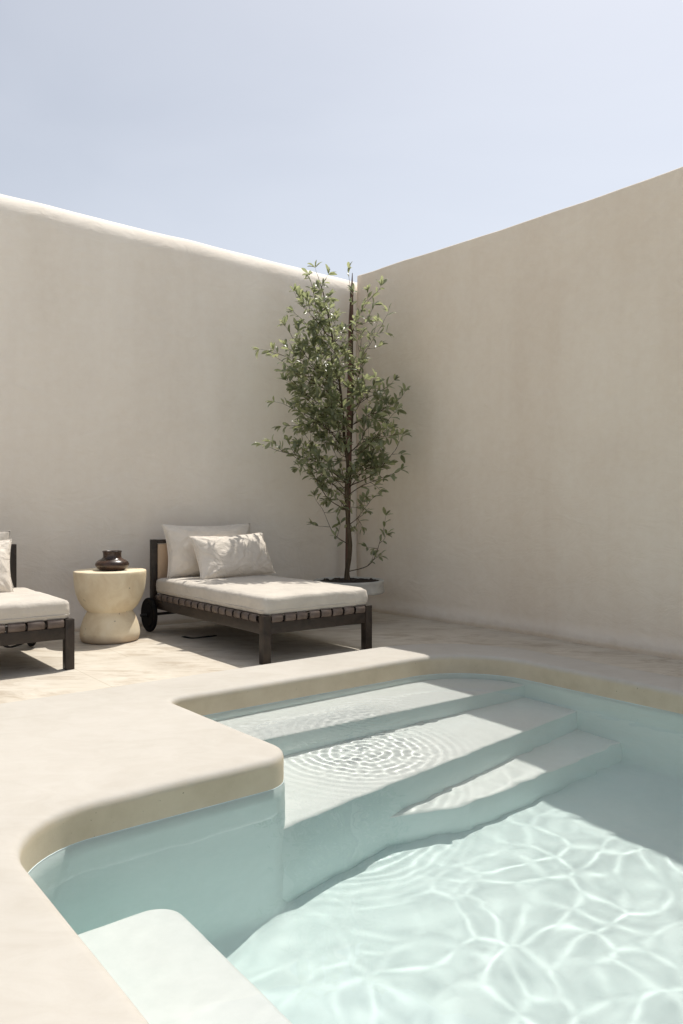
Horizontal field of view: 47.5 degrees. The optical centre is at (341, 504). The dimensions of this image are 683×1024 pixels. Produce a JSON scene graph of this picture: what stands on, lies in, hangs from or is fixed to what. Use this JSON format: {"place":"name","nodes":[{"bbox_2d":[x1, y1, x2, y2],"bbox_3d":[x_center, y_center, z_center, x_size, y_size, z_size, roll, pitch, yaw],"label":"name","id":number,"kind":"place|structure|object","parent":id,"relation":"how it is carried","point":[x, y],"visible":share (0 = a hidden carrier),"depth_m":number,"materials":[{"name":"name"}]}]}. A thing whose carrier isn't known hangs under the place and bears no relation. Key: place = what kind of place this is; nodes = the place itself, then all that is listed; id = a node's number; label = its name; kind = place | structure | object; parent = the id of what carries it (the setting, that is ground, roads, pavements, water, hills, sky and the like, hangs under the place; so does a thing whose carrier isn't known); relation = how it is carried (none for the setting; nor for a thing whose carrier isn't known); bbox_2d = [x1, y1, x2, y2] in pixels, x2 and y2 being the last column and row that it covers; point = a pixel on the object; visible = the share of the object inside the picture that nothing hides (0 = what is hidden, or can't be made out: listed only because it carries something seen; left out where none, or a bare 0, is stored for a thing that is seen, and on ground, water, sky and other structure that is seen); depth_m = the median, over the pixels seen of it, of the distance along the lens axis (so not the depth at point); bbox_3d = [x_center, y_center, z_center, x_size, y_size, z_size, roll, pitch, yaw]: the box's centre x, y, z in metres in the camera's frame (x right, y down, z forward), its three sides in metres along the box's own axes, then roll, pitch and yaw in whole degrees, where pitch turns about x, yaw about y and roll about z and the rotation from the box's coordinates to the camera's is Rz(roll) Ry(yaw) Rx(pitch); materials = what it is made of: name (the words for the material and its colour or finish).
{"place":"outdoors","nodes":[
{"label":"outdoors","id":0,"kind":"place"},
{"bbox_2d":[182,635,216,638],"bbox_3d":[-1.181,1.097,6.454,0.292,0.005,0.117,0,0,-12],"label":"floor strap","id":1,"kind":"object","parent":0,"point":[198,637],"visible":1,"depth_m":6.43,"materials":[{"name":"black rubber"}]},
{"bbox_2d":[0,644,682,1023],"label":"pool surround","id":2,"kind":"object","parent":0,"point":[78,766],"visible":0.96,"depth_m":3.23,"materials":[{"name":"paint"}]},
{"bbox_2d":[0,611,682,703],"bbox_3d":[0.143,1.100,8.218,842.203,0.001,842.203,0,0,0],"label":"floor","id":3,"kind":"structure","parent":0,"point":[158,652],"depth_m":5.83,"materials":[{"name":"stone"}]},
{"bbox_2d":[4,644,21,647],"bbox_3d":[-2.593,1.097,6.078,0.158,0.005,0.189,0,0,0],"label":"floor strap","id":4,"kind":"object","parent":3,"relation":"on","point":[6,646],"visible":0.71,"depth_m":6.02,"materials":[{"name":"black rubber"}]},
{"bbox_2d":[0,544,74,669],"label":"sun lounger","id":5,"kind":"object","parent":3,"relation":"on","point":[30,617],"visible":0.98,"depth_m":5.12,"materials":[{"name":"white fabric"}]},
{"bbox_2d":[0,530,13,587],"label":"back cushion","id":6,"kind":"object","parent":5,"relation":"on","point":[4,535],"visible":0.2,"depth_m":5.88,"materials":[{"name":"beige fabric"}]},
{"bbox_2d":[0,539,13,591],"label":"pillow","id":7,"kind":"object","parent":5,"relation":"on","point":[5,574],"visible":0.9,"depth_m":5.59,"materials":[{"name":"beige fabric"}]},
{"bbox_2d":[73,567,145,644],"bbox_3d":[-1.885,0.814,6.329,0.572,0.572,0.572,0,0,0],"label":"side table","id":8,"kind":"object","parent":3,"relation":"on","point":[109,601],"visible":0.95,"depth_m":6.13,"materials":[{"name":"stone"}]},
{"bbox_2d":[95,550,128,570],"bbox_3d":[-1.860,0.450,6.300,0.268,0.157,0.268,0,0,0],"label":"vase","id":9,"kind":"object","parent":8,"relation":"on","point":[112,560],"visible":1,"depth_m":6.22,"materials":[{"name":"brown ceramic"}]},
{"bbox_2d":[0,194,356,631],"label":"plaster wall","id":10,"kind":"structure","parent":3,"relation":"on","point":[140,384],"depth_m":7.05,"materials":[{"name":"beige paint"}]},
{"bbox_2d":[140,539,371,664],"bbox_3d":[-0.754,0.700,6.397,1.175,0.800,1.969,0,0,-38],"label":"sun lounger","id":11,"kind":"object","parent":3,"relation":"on","point":[248,599],"visible":0.95,"depth_m":5.83,"materials":[{"name":"white fabric"}]},
{"bbox_2d":[162,523,250,577],"bbox_3d":[-1.177,0.402,6.988,0.886,0.490,0.282,0,-14,-36],"label":"back cushion","id":12,"kind":"object","parent":11,"relation":"on","point":[182,561],"visible":0.47,"depth_m":6.76,"materials":[{"name":"beige fabric"}]},
{"bbox_2d":[189,532,275,579],"bbox_3d":[-0.949,0.445,6.835,0.806,0.419,0.220,-2,-23,-44],"label":"pillow","id":13,"kind":"object","parent":11,"relation":"on","point":[233,556],"visible":0.97,"depth_m":6.71,"materials":[{"name":"beige fabric"}]},
{"bbox_2d":[313,576,383,599],"bbox_3d":[0.070,0.894,7.320,0.670,0.412,0.669,0,0,0],"label":"planter","id":14,"kind":"object","parent":3,"relation":"on","point":[371,586],"visible":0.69,"depth_m":7.17,"materials":[{"name":"grey concrete"}]},
{"bbox_2d":[251,260,411,579],"bbox_3d":[-0.087,-0.784,7.267,1.495,3.064,0.790,0,0,0],"label":"tree","id":15,"kind":"object","parent":14,"relation":"on","point":[328,372],"visible":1,"depth_m":7.21,"materials":[{"name":"green plant"}]},
{"bbox_2d":[345,273,352,564],"bbox_3d":[0.077,-0.650,8.017,0.091,3.500,0.062,0,0,0],"label":"garden stake","id":16,"kind":"object","parent":14,"relation":"in","point":[349,378],"visible":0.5,"depth_m":8.00,"materials":[{"name":"brown wood"}]},
{"bbox_2d":[357,166,682,660],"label":"plaster wall","id":17,"kind":"structure","parent":3,"relation":"on","point":[536,364],"depth_m":6.47,"materials":[{"name":"beige paint"}]},
{"bbox_2d":[0,0,682,282],"label":"sky","id":18,"kind":"structure","parent":0,"point":[374,135],"materials":[{"name":"blue"}]},
{"bbox_2d":[28,673,674,872],"bbox_3d":[1.526,1.738,2.011,3.540,1.124,6.523,0,0,-38],"label":"pool basin","id":19,"kind":"object","parent":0,"point":[283,780],"visible":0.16,"depth_m":3.26,"materials":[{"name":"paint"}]},
{"bbox_2d":[28,673,682,1023],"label":"water","id":20,"kind":"structure","parent":0,"point":[459,848],"depth_m":2.49,"materials":[{"name":"teal liquid"}]}
]}

